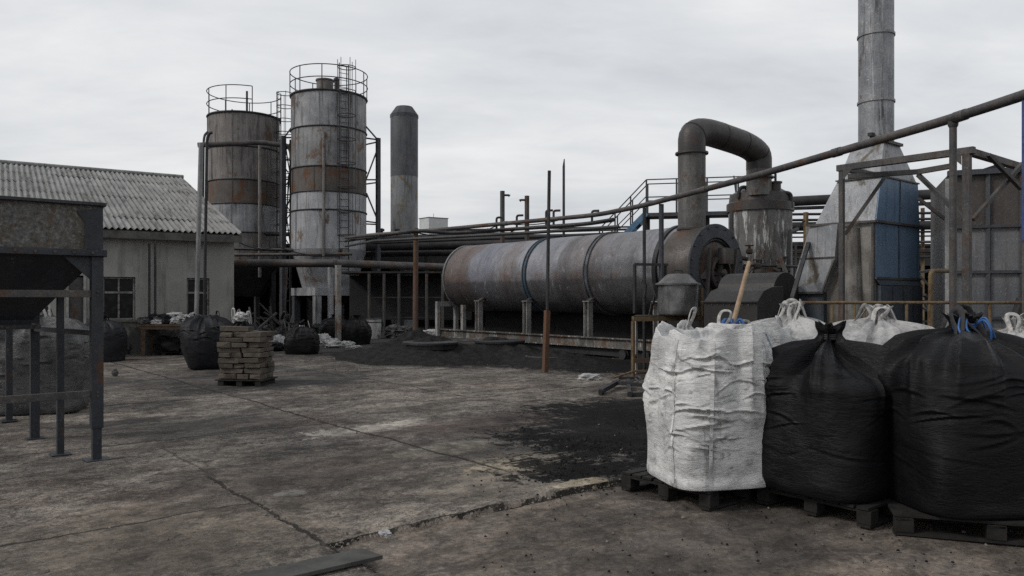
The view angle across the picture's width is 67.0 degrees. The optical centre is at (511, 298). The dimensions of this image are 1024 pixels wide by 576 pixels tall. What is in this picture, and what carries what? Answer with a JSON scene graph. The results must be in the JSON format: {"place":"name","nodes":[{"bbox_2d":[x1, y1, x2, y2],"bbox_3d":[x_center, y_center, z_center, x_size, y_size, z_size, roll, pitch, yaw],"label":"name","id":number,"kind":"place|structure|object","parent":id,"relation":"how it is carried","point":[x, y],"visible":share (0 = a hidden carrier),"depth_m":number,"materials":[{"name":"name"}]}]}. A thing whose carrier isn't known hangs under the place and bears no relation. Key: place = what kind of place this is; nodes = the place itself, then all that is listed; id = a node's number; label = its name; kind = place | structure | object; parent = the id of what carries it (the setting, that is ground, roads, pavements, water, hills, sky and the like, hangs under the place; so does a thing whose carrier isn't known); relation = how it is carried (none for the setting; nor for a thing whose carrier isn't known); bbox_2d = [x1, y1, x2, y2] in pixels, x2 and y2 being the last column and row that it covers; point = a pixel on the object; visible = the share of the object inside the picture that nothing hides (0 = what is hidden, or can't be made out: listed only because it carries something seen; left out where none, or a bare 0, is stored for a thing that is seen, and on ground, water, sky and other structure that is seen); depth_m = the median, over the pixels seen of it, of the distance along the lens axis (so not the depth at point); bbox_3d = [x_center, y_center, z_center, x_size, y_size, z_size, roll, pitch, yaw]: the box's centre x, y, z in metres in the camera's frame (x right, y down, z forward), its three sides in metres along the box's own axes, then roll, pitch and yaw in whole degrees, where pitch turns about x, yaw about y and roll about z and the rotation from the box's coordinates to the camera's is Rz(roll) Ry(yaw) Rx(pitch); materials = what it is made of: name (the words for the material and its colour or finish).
{"place":"outdoors","nodes":[
{"label":"outdoors","id":0,"kind":"place"},
{"bbox_2d":[217,348,241,352],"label":"paving block","id":1,"kind":"object","parent":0,"point":[232,350],"depth_m":13.30,"materials":[{"name":"concrete"}]},
{"bbox_2d":[231,342,248,347],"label":"paving block","id":2,"kind":"object","parent":1,"relation":"on","point":[239,344],"depth_m":13.24,"materials":[{"name":"concrete"}]},
{"bbox_2d":[219,337,244,342],"bbox_3d":[-4.814,0.711,13.395,0.440,0.083,0.294,0,0,7],"label":"paving block","id":3,"kind":"object","parent":2,"relation":"on","point":[231,339],"depth_m":13.26,"materials":[{"name":"concrete"}]},
{"bbox_2d":[419,213,448,234],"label":"tower block","id":4,"kind":"structure","parent":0,"point":[430,222],"depth_m":148.68,"materials":[{"name":"white concrete"}]},
{"bbox_2d":[0,323,1023,575],"bbox_3d":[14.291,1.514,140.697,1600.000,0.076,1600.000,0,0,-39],"label":"ground","id":5,"kind":"structure","parent":0,"point":[148,501],"depth_m":6.02,"materials":[{"name":"concrete"}]},
{"bbox_2d":[0,304,88,415],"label":"bulk sack","id":6,"kind":"object","parent":5,"relation":"on","point":[76,362],"visible":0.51,"depth_m":10.00,"materials":[{"name":"fabric"}]},
{"bbox_2d":[0,195,110,462],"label":"feed hopper","id":7,"kind":"object","parent":5,"relation":"on","point":[51,250],"visible":1,"depth_m":7.10,"materials":[{"name":"metal"}]},
{"bbox_2d":[85,312,127,361],"bbox_3d":[-9.844,0.907,18.596,1.036,1.193,1.011,0,0,-17],"label":"bulk sack","id":8,"kind":"object","parent":5,"relation":"on","point":[115,341],"visible":0.48,"depth_m":18.32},
{"bbox_2d":[0,160,241,353],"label":"workshop building","id":9,"kind":"structure","parent":5,"relation":"on","point":[141,210],"depth_m":21.84,"materials":[{"name":"paint"}]},
{"bbox_2d":[66,276,85,323],"bbox_3d":[-11.317,0.450,20.059,0.456,2.100,0.195,0,0,-34],"label":"door","id":10,"kind":"structure","parent":9,"relation":"in","point":[75,306],"depth_m":20.10,"materials":[{"name":"grey metal"}]},
{"bbox_2d":[104,277,136,321],"bbox_3d":[-10.462,0.022,20.585,0.950,1.205,0.250,0,0,-34],"label":"window","id":11,"kind":"structure","parent":9,"relation":"in","point":[119,292],"depth_m":20.68,"materials":[{"name":"glass"}]},
{"bbox_2d":[187,278,208,315],"bbox_3d":[-8.809,0.022,21.699,0.769,1.205,0.250,0,0,-34],"label":"window","id":12,"kind":"structure","parent":9,"relation":"in","point":[190,281],"depth_m":21.76,"materials":[{"name":"paint"}]},
{"bbox_2d":[240,243,340,256],"bbox_3d":[-7.283,-1.530,24.359,1.355,0.348,3.613,0,0,44],"label":"cable","id":13,"kind":"object","parent":9,"relation":"attached to","point":[290,250],"visible":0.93,"depth_m":25.03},
{"bbox_2d":[145,243,150,354],"bbox_3d":[-9.714,0.010,20.714,0.260,2.980,0.260,0,0,-39],"label":"steel post","id":14,"kind":"object","parent":5,"relation":"on","point":[149,295],"visible":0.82,"depth_m":20.69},
{"bbox_2d":[150,243,155,354],"bbox_3d":[-9.557,0.010,20.714,0.260,2.980,0.260,0,0,-39],"label":"steel post","id":15,"kind":"object","parent":5,"relation":"on","point":[154,290],"visible":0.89,"depth_m":20.68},
{"bbox_2d":[137,324,180,355],"bbox_3d":[-9.108,1.087,20.700,1.500,0.825,0.804,0,0,-7],"label":"work table","id":16,"kind":"object","parent":5,"relation":"on","point":[143,327],"visible":0.45,"depth_m":20.28,"materials":[{"name":"brown wood"}]},
{"bbox_2d":[153,335,182,354],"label":"crumpled sack","id":17,"kind":"object","parent":5,"relation":"on","point":[165,345],"visible":0.76,"depth_m":20.52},
{"bbox_2d":[194,143,202,314],"bbox_3d":[-7.833,-1.193,19.300,0.251,5.389,0.110,0,0,0],"label":"pipe pole","id":18,"kind":"object","parent":5,"relation":"on","point":[198,229],"visible":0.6,"depth_m":19.25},
{"bbox_2d":[179,311,233,369],"bbox_3d":[-6.524,0.881,16.581,1.140,1.246,1.136,0,0,-29],"label":"bulk sack","id":19,"kind":"object","parent":5,"relation":"on","point":[199,335],"visible":0.81,"depth_m":16.12,"materials":[{"name":"fabric"}]},
{"bbox_2d":[203,131,212,315],"bbox_3d":[-7.718,-1.377,19.600,0.269,5.756,0.080,0,0,0],"label":"pipe pole","id":20,"kind":"object","parent":5,"relation":"on","point":[205,222],"visible":0.92,"depth_m":19.57,"materials":[{"name":"metal"}]},
{"bbox_2d":[197,131,290,332],"bbox_3d":[-11.784,-3.039,33.968,4.120,9.078,2.123,0,0,0],"label":"silo feed pipe","id":21,"kind":"object","parent":5,"relation":"on","point":[281,144],"visible":0.84,"depth_m":34.11,"materials":[{"name":"metal"}]},
{"bbox_2d":[231,308,259,330],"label":"bulk sack","id":22,"kind":"object","parent":5,"relation":"on","point":[249,323],"visible":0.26,"depth_m":19.41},
{"bbox_2d":[233,311,248,321],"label":"crumpled sack","id":23,"kind":"object","parent":22,"relation":"on","point":[240,316],"visible":1,"depth_m":19.19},
{"bbox_2d":[215,376,277,386],"bbox_3d":[-4.644,1.445,13.550,0.860,0.110,0.640,0,0,6],"label":"pallet","id":24,"kind":"object","parent":5,"relation":"on","point":[244,382],"visible":0.82,"depth_m":13.30,"materials":[{"name":"brown wood"}]},
{"bbox_2d":[219,373,241,378],"bbox_3d":[-4.879,1.332,13.426,0.331,0.097,0.300,0,0,5],"label":"paving block","id":25,"kind":"object","parent":24,"relation":"on","point":[228,376],"depth_m":13.29,"materials":[{"name":"concrete"}]},
{"bbox_2d":[220,368,244,372],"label":"paving block","id":26,"kind":"object","parent":25,"relation":"on","point":[230,370],"depth_m":13.31,"materials":[{"name":"concrete"}]},
{"bbox_2d":[218,363,235,368],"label":"paving block","id":27,"kind":"object","parent":26,"relation":"on","point":[226,365],"depth_m":13.28,"materials":[{"name":"concrete"}]},
{"bbox_2d":[218,357,239,363],"bbox_3d":[-4.856,1.069,13.410,0.387,0.095,0.289,0,0,5],"label":"paving block","id":28,"kind":"object","parent":27,"relation":"on","point":[228,360],"depth_m":13.28,"materials":[{"name":"concrete"}]},
{"bbox_2d":[250,373,266,379],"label":"paving block","id":29,"kind":"object","parent":24,"relation":"on","point":[259,376],"depth_m":13.24,"materials":[{"name":"concrete"}]},
{"bbox_2d":[244,368,267,373],"bbox_3d":[-4.434,1.244,13.386,0.316,0.106,0.283,0,0,6],"label":"paving block","id":30,"kind":"object","parent":29,"relation":"on","point":[256,370],"depth_m":13.26,"materials":[{"name":"concrete"}]},
{"bbox_2d":[245,362,266,367],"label":"paving block","id":31,"kind":"object","parent":30,"relation":"on","point":[255,365],"depth_m":13.23,"materials":[{"name":"concrete"}]},
{"bbox_2d":[239,357,264,362],"bbox_3d":[-4.492,1.062,13.363,0.368,0.099,0.306,0,0,0],"label":"paving block","id":32,"kind":"object","parent":31,"relation":"on","point":[251,360],"depth_m":13.22,"materials":[{"name":"concrete"}]},
{"bbox_2d":[243,352,267,357],"bbox_3d":[-4.433,0.975,13.367,0.341,0.092,0.291,0,0,4],"label":"paving block","id":33,"kind":"object","parent":32,"relation":"on","point":[261,354],"depth_m":13.24,"materials":[{"name":"concrete"}]},
{"bbox_2d":[241,347,265,352],"bbox_3d":[-4.463,0.889,13.393,0.344,0.096,0.296,0,0,3],"label":"paving block","id":34,"kind":"object","parent":33,"relation":"on","point":[252,350],"depth_m":13.25,"materials":[{"name":"concrete"}]},
{"bbox_2d":[248,342,264,347],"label":"paving block","id":35,"kind":"object","parent":34,"relation":"on","point":[255,344],"depth_m":13.26,"materials":[{"name":"concrete"}]},
{"bbox_2d":[243,337,266,341],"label":"paving block","id":36,"kind":"object","parent":35,"relation":"on","point":[254,339],"depth_m":13.22,"materials":[{"name":"concrete"}]},
{"bbox_2d":[234,331,251,336],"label":"paving block","id":37,"kind":"object","parent":36,"relation":"on","point":[239,334],"depth_m":13.28,"materials":[{"name":"concrete"}]},
{"bbox_2d":[220,326,253,331],"bbox_3d":[-4.782,0.521,13.449,0.526,0.093,0.244,0,0,5],"label":"paving block","id":38,"kind":"object","parent":37,"relation":"on","point":[236,328],"depth_m":13.33,"materials":[{"name":"concrete"}]},
{"bbox_2d":[246,331,266,336],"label":"paving block","id":39,"kind":"object","parent":36,"relation":"on","point":[257,334],"depth_m":13.22,"materials":[{"name":"concrete"}]},
{"bbox_2d":[206,84,291,329],"bbox_3d":[-12.568,-4.135,36.709,3.479,11.270,3.958,0,0,-39],"label":"storage silo","id":40,"kind":"object","parent":5,"relation":"on","point":[243,189],"visible":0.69,"depth_m":35.54,"materials":[{"name":"metal"}]},
{"bbox_2d":[269,342,283,350],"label":"crumpled sack","id":41,"kind":"object","parent":5,"relation":"on","point":[278,346],"visible":0.54,"depth_m":22.02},
{"bbox_2d":[248,303,304,334],"bbox_3d":[-9.052,0.912,28.930,2.763,1.533,4.474,0,0,-23],"label":"scrap heap","id":42,"kind":"object","parent":5,"relation":"on","point":[289,323],"visible":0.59,"depth_m":28.14,"materials":[{"name":"grey metal"}]},
{"bbox_2d":[282,267,287,335],"bbox_3d":[-8.520,0.150,29.000,0.260,2.706,0.100,0,0,0],"label":"steel tube","id":43,"kind":"object","parent":5,"relation":"on","point":[285,288],"visible":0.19,"depth_m":28.96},
{"bbox_2d":[279,139,291,331],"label":"lattice tower","id":44,"kind":"structure","parent":5,"relation":"on","point":[290,283],"depth_m":34.98,"materials":[{"name":"metal"}]},
{"bbox_2d":[283,321,319,354],"bbox_3d":[-5.709,1.051,21.000,0.953,0.905,0.945,0,0,-6],"label":"bulk sack","id":45,"kind":"object","parent":5,"relation":"on","point":[302,339],"visible":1,"depth_m":20.61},
{"bbox_2d":[233,548,382,575],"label":"plank","id":46,"kind":"object","parent":5,"relation":"on","point":[328,563],"visible":1,"depth_m":4.28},
{"bbox_2d":[318,333,330,345],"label":"crumpled sack","id":47,"kind":"object","parent":5,"relation":"on","point":[324,336],"visible":0.55,"depth_m":24.43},
{"bbox_2d":[289,59,367,326],"bbox_3d":[-8.075,-4.337,34.569,3.704,11.674,3.476,0,0,16],"label":"storage silo","id":48,"kind":"object","parent":5,"relation":"on","point":[328,195],"visible":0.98,"depth_m":33.19,"materials":[{"name":"metal"}]},
{"bbox_2d":[284,139,290,247],"bbox_3d":[-9.906,-4.591,34.200,0.108,4.934,0.343,0,0,38],"label":"cable","id":49,"kind":"object","parent":48,"relation":"hanging from","point":[288,195],"visible":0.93,"depth_m":34.16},
{"bbox_2d":[323,338,341,347],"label":"crumpled sack","id":50,"kind":"object","parent":5,"relation":"on","point":[333,343],"visible":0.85,"depth_m":23.43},
{"bbox_2d":[318,314,346,340],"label":"bulk sack","id":51,"kind":"object","parent":5,"relation":"on","point":[327,325],"visible":0.31,"depth_m":25.75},
{"bbox_2d":[285,126,380,270],"bbox_3d":[-8.000,-3.092,34.408,4.275,9.184,0.319,0,0,-4],"label":"brace frame","id":52,"kind":"object","parent":5,"relation":"on","point":[377,155],"visible":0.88,"depth_m":34.52,"materials":[{"name":"metal"}]},
{"bbox_2d":[234,258,443,340],"bbox_3d":[-5.710,0.081,25.864,7.522,2.839,1.141,0,0,-4],"label":"transfer pipe","id":53,"kind":"object","parent":5,"relation":"on","point":[333,263],"visible":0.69,"depth_m":25.73,"materials":[{"name":"metal"}]},
{"bbox_2d":[341,315,371,344],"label":"bulk sack","id":54,"kind":"object","parent":5,"relation":"on","point":[357,330],"visible":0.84,"depth_m":25.23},
{"bbox_2d":[365,318,383,338],"bbox_3d":[-5.216,1.116,29.200,0.626,0.767,0.626,0,0,44],"label":"waste bin","id":55,"kind":"object","parent":5,"relation":"on","point":[374,324],"visible":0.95,"depth_m":28.96,"materials":[{"name":"metal"}]},
{"bbox_2d":[378,529,391,537],"bbox_3d":[-0.805,1.489,4.909,0.094,0.043,0.060,0,0,16],"label":"concrete chip","id":56,"kind":"object","parent":5,"relation":"on","point":[386,533],"visible":1,"depth_m":4.89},
{"bbox_2d":[383,324,410,338],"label":"crumpled sack","id":57,"kind":"object","parent":5,"relation":"on","point":[393,331],"visible":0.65,"depth_m":29.14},
{"bbox_2d":[331,328,468,360],"bbox_3d":[-2.735,1.151,20.432,4.668,0.759,4.819,0,0,0],"label":"coal heap","id":58,"kind":"object","parent":5,"relation":"on","point":[412,335],"visible":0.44,"depth_m":20.09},
{"bbox_2d":[390,105,418,327],"bbox_3d":[-5.572,-4.215,40.000,1.444,11.431,1.444,0,0,0],"label":"flue stack","id":59,"kind":"object","parent":5,"relation":"on","point":[404,159],"visible":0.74,"depth_m":39.39,"materials":[{"name":"metal"}]},
{"bbox_2d":[341,271,471,335],"bbox_3d":[-4.219,0.203,32.172,5.600,2.595,2.456,0,0,0],"label":"panelled lean to","id":60,"kind":"object","parent":5,"relation":"on","point":[385,295],"visible":0.64,"depth_m":32.94,"materials":[{"name":"grey metal"}]},
{"bbox_2d":[413,228,418,329],"bbox_3d":[-2.696,-0.233,21.600,0.170,3.467,0.170,0,0,0],"label":"support post","id":61,"kind":"object","parent":5,"relation":"on","point":[415,284],"visible":0.63,"depth_m":21.54,"materials":[{"name":"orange metal"}]},
{"bbox_2d":[348,335,500,365],"bbox_3d":[-2.033,1.217,18.917,4.032,0.625,3.278,0,0,-38],"label":"coal heap","id":62,"kind":"object","parent":5,"relation":"on","point":[401,354],"visible":0.81,"depth_m":18.09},
{"bbox_2d":[402,340,457,350],"bbox_3d":[-1.998,1.145,18.884,1.364,0.230,1.360,0,0,0],"label":"round lid","id":63,"kind":"object","parent":62,"relation":"on","point":[442,345],"visible":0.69,"depth_m":18.37,"materials":[{"name":"metal"}]},
{"bbox_2d":[234,226,628,329],"bbox_3d":[-3.701,-0.858,33.675,18.621,4.716,4.699,0,0,3],"label":"pipe rack","id":64,"kind":"object","parent":5,"relation":"on","point":[428,248],"visible":0.27,"depth_m":34.12,"materials":[{"name":"metal"}]},
{"bbox_2d":[4,364,987,575],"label":"grit","id":65,"kind":"object","parent":5,"relation":"on","point":[666,553],"visible":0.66,"depth_m":5.27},
{"bbox_2d":[500,191,509,242],"bbox_3d":[-0.220,-1.026,25.500,0.347,5.052,0.155,0,0,0],"label":"lamp pole","id":66,"kind":"object","parent":5,"relation":"on","point":[502,206],"visible":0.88,"depth_m":25.46,"materials":[{"name":"grey metal"}]},
{"bbox_2d":[469,337,542,360],"bbox_3d":[-0.336,1.249,20.005,3.206,0.562,3.428,0,0,0],"label":"coal heap","id":67,"kind":"object","parent":5,"relation":"on","point":[503,352],"visible":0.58,"depth_m":19.21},
{"bbox_2d":[474,339,524,346],"bbox_3d":[-0.321,1.165,19.984,1.324,0.230,1.320,0,0,0],"label":"round lid","id":68,"kind":"object","parent":67,"relation":"on","point":[498,343],"visible":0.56,"depth_m":19.48,"materials":[{"name":"metal"}]},
{"bbox_2d":[519,195,528,240],"bbox_3d":[0.396,-0.947,25.500,0.347,4.894,0.155,0,0,0],"label":"lamp pole","id":69,"kind":"object","parent":5,"relation":"on","point":[526,199],"visible":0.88,"depth_m":25.47,"materials":[{"name":"grey metal"}]},
{"bbox_2d":[542,170,550,371],"bbox_3d":[0.703,-0.544,15.644,0.153,4.093,0.128,0,0,-39],"label":"leaning pole","id":70,"kind":"object","parent":5,"relation":"on","point":[546,337],"visible":0.98,"depth_m":15.62,"materials":[{"name":"orange metal"}]},
{"bbox_2d":[498,349,610,368],"bbox_3d":[0.875,1.351,17.970,2.396,0.357,3.035,0,0,-45],"label":"coal heap","id":71,"kind":"object","parent":5,"relation":"on","point":[564,359],"visible":0.85,"depth_m":17.36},
{"bbox_2d":[435,225,677,359],"bbox_3d":[1.586,-0.142,22.053,2.315,3.325,10.110,0,0,-39],"label":"rotary drum","id":72,"kind":"object","parent":5,"relation":"on","point":[502,286],"visible":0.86,"depth_m":21.36,"materials":[{"name":"metal"}]},
{"bbox_2d":[562,159,564,236],"bbox_3d":[1.646,-1.473,24.600,0.083,5.946,0.083,0,0,-22],"label":"pole","id":73,"kind":"object","parent":5,"relation":"on","point":[563,194],"visible":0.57,"depth_m":24.57,"materials":[{"name":"metal"}]},
{"bbox_2d":[234,244,930,325],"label":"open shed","id":74,"kind":"structure","parent":5,"relation":"on","point":[242,304],"depth_m":44.07,"materials":[{"name":"metal"}]},
{"bbox_2d":[577,373,601,379],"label":"crumpled sack","id":75,"kind":"object","parent":5,"relation":"on","point":[586,376],"visible":0.96,"depth_m":14.22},
{"bbox_2d":[598,370,647,396],"bbox_3d":[2.096,1.393,12.845,0.973,0.215,2.348,0,0,17],"label":"trolley frame","id":76,"kind":"object","parent":5,"relation":"on","point":[628,382],"visible":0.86,"depth_m":12.73,"materials":[{"name":"metal"}]},
{"bbox_2d":[287,353,1018,573],"bbox_3d":[0.464,1.508,15.453,9.378,0.049,22.357,0,0,-22],"label":"coal grit","id":77,"kind":"object","parent":5,"relation":"on","point":[609,455],"visible":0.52,"depth_m":7.19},
{"bbox_2d":[631,288,702,376],"bbox_3d":[3.120,0.643,15.383,2.106,1.715,0.774,0,0,-23],"label":"steel stand","id":78,"kind":"object","parent":5,"relation":"on","point":[635,360],"visible":0.78,"depth_m":14.94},
{"bbox_2d":[633,263,667,314],"bbox_3d":[2.706,-0.171,15.410,0.752,1.058,0.298,0,0,-17],"label":"angle frame","id":79,"kind":"object","parent":78,"relation":"on","point":[645,291],"visible":0.84,"depth_m":15.26,"materials":[{"name":"metal"}]},
{"bbox_2d":[655,270,700,315],"bbox_3d":[3.239,-0.118,15.100,0.869,0.887,0.869,0,0,0],"label":"lidded pot","id":80,"kind":"object","parent":78,"relation":"on","point":[677,294],"visible":0.97,"depth_m":14.78,"materials":[{"name":"metal"}]},
{"bbox_2d":[344,89,1023,369],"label":"overhead pipe","id":81,"kind":"object","parent":5,"relation":"on","point":[952,120],"visible":0.93,"depth_m":9.48,"materials":[{"name":"metal"}]},
{"bbox_2d":[344,209,619,246],"bbox_3d":[-3.210,-1.922,23.355,3.137,0.724,16.527,0,0,-35],"label":"slim pipe","id":82,"kind":"object","parent":81,"relation":"attached to","point":[472,233],"visible":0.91,"depth_m":19.75,"materials":[{"name":"metal"}]},
{"bbox_2d":[621,467,756,510],"bbox_3d":[1.543,1.456,6.206,1.027,0.138,0.860,0,0,-39],"label":"pallet","id":83,"kind":"object","parent":5,"relation":"on","point":[633,478],"visible":0.32,"depth_m":5.88,"materials":[{"name":"brown wood"}]},
{"bbox_2d":[642,321,772,490],"bbox_3d":[1.539,0.785,5.985,0.916,1.211,0.953,0,0,-13],"label":"bulk sack","id":84,"kind":"object","parent":83,"relation":"on","point":[704,397],"visible":0.94,"depth_m":5.58,"materials":[{"name":"fabric"}]},
{"bbox_2d":[664,224,742,328],"bbox_3d":[4.266,-0.066,17.103,1.911,3.132,1.150,0,0,-39],"label":"blower","id":85,"kind":"object","parent":5,"relation":"on","point":[695,253],"visible":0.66,"depth_m":16.69,"materials":[{"name":"metal"}]},
{"bbox_2d":[675,118,773,278],"bbox_3d":[4.995,-2.261,17.902,3.580,3.670,1.027,0,0,-39],"label":"exhaust duct","id":86,"kind":"object","parent":85,"relation":"attached to","point":[697,136],"visible":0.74,"depth_m":17.18,"materials":[{"name":"metal"}]},
{"bbox_2d":[677,307,791,346],"bbox_3d":[1.986,0.788,6.954,1.031,1.430,1.006,0,0,-17],"label":"bulk sack","id":87,"kind":"object","parent":5,"relation":"on","point":[779,333],"visible":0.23,"depth_m":6.56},
{"bbox_2d":[731,261,750,322],"bbox_3d":[1.970,0.102,6.792,0.476,0.884,0.042,0,0,-44],"label":"wooden shaft","id":88,"kind":"object","parent":87,"relation":"in","point":[740,294],"visible":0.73,"depth_m":6.83,"materials":[{"name":"brown wood"}]},
{"bbox_2d":[700,272,797,327],"bbox_3d":[4.340,0.508,14.225,1.878,1.985,1.523,0,0,-41],"label":"machine casing","id":89,"kind":"object","parent":5,"relation":"on","point":[764,295],"visible":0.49,"depth_m":13.72,"materials":[{"name":"metal"}]},
{"bbox_2d":[726,174,793,274],"bbox_3d":[6.209,-0.776,19.318,1.624,4.553,1.790,0,0,9],"label":"process vessel","id":90,"kind":"object","parent":5,"relation":"on","point":[762,222],"visible":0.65,"depth_m":18.71,"materials":[{"name":"metal"}]},
{"bbox_2d":[730,210,798,276],"bbox_3d":[6.150,-0.801,18.126,2.238,2.603,1.198,0,0,-18],"label":"service pipework","id":91,"kind":"object","parent":90,"relation":"attached to","point":[758,265],"visible":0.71,"depth_m":18.12,"materials":[{"name":"metal"}]},
{"bbox_2d":[772,242,787,272],"bbox_3d":[6.213,0.112,17.330,0.777,2.794,0.271,0,0,35],"label":"diagonal strut","id":92,"kind":"object","parent":5,"relation":"on","point":[780,258],"visible":0.32,"depth_m":17.45,"materials":[{"name":"grey metal"}]},
{"bbox_2d":[751,298,824,340],"bbox_3d":[2.587,0.750,7.136,1.110,1.508,1.128,0,0,-29],"label":"bulk sack","id":93,"kind":"object","parent":5,"relation":"on","point":[797,323],"visible":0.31,"depth_m":7.00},
{"bbox_2d":[790,242,810,297],"bbox_3d":[4.834,0.232,13.550,0.070,2.560,2.016,0,0,41],"label":"leaning plank","id":94,"kind":"object","parent":5,"relation":"on","point":[800,270],"visible":0.36,"depth_m":13.97,"materials":[{"name":"wood"}]},
{"bbox_2d":[757,487,893,528],"bbox_3d":[2.442,1.456,5.729,0.894,0.137,0.860,0,0,-39],"label":"pallet","id":95,"kind":"object","parent":5,"relation":"on","point":[868,516],"visible":0.3,"depth_m":5.39,"materials":[{"name":"brown wood"}]},
{"bbox_2d":[762,320,890,503],"bbox_3d":[2.352,0.774,5.718,1.050,1.235,1.092,0,0,-38],"label":"bulk sack","id":96,"kind":"object","parent":95,"relation":"on","point":[825,437],"visible":0.8,"depth_m":5.32,"materials":[{"name":"fabric"}]},
{"bbox_2d":[794,0,922,323],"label":"exhaust hood","id":97,"kind":"object","parent":5,"relation":"on","point":[882,249],"visible":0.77,"depth_m":14.06,"materials":[{"name":"silver metal"}]},
{"bbox_2d":[792,189,931,324],"bbox_3d":[12.954,-1.038,27.298,6.643,5.075,4.270,0,0,11],"label":"rail rack","id":98,"kind":"object","parent":5,"relation":"on","point":[803,202],"visible":0.04,"depth_m":28.63,"materials":[{"name":"metal"}]},
{"bbox_2d":[832,303,934,344],"bbox_3d":[3.288,0.772,6.958,1.101,1.465,1.137,0,0,-11],"label":"bulk sack","id":99,"kind":"object","parent":5,"relation":"on","point":[878,325],"visible":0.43,"depth_m":6.74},
{"bbox_2d":[791,301,1021,329],"bbox_3d":[5.588,0.766,10.507,3.606,1.467,0.058,0,0,3],"label":"yellow railing","id":100,"kind":"object","parent":5,"relation":"on","point":[929,303],"visible":0.27,"depth_m":10.49,"materials":[{"name":"metal"}]},
{"bbox_2d":[836,146,1021,326],"bbox_3d":[6.977,-0.316,12.397,2.850,3.668,2.474,0,0,-39],"label":"steel gantry","id":101,"kind":"object","parent":5,"relation":"on","point":[965,155],"visible":0.7,"depth_m":11.70,"materials":[{"name":"metal"}]},
{"bbox_2d":[928,269,948,326],"bbox_3d":[6.512,0.518,11.790,0.667,1.964,0.070,0,0,-39],"label":"hooked pipe","id":102,"kind":"object","parent":5,"relation":"on","point":[930,283],"visible":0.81,"depth_m":11.58,"materials":[{"name":"yellow metal"}]},
{"bbox_2d":[886,500,1023,545],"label":"pallet","id":103,"kind":"object","parent":5,"relation":"on","point":[906,516],"visible":0.41,"depth_m":4.96,"materials":[{"name":"brown wood"}]},
{"bbox_2d":[881,305,1023,519],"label":"bulk sack","id":104,"kind":"object","parent":103,"relation":"on","point":[956,428],"visible":0.9,"depth_m":4.86,"materials":[{"name":"fabric"}]},
{"bbox_2d":[931,167,1021,328],"bbox_3d":[8.959,-0.369,14.363,1.827,3.738,2.590,0,0,23],"label":"panel tank","id":105,"kind":"object","parent":5,"relation":"on","point":[997,250],"visible":0.4,"depth_m":13.33,"materials":[{"name":"metal"}]},
{"bbox_2d":[997,312,1023,337],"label":"bulk sack","id":106,"kind":"object","parent":5,"relation":"on","point":[1015,325],"visible":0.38,"depth_m":6.81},
{"bbox_2d":[0,0,1023,243],"label":"sky","id":107,"kind":"structure","parent":0,"point":[501,92],"materials":[{"name":"white"}]},
{"bbox_2d":[599,176,740,233],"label":"stair platform","id":108,"kind":"structure","parent":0,"point":[636,225],"depth_m":25.64,"materials":[{"name":"metal"}]},
{"bbox_2d":[920,269,930,322],"bbox_3d":[10.999,0.360,19.880,1.171,2.248,2.770,0,0,28],"label":"scrap heap","id":109,"kind":"object","parent":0,"point":[925,296],"visible":0.03,"depth_m":19.82,"materials":[{"name":"metal"}]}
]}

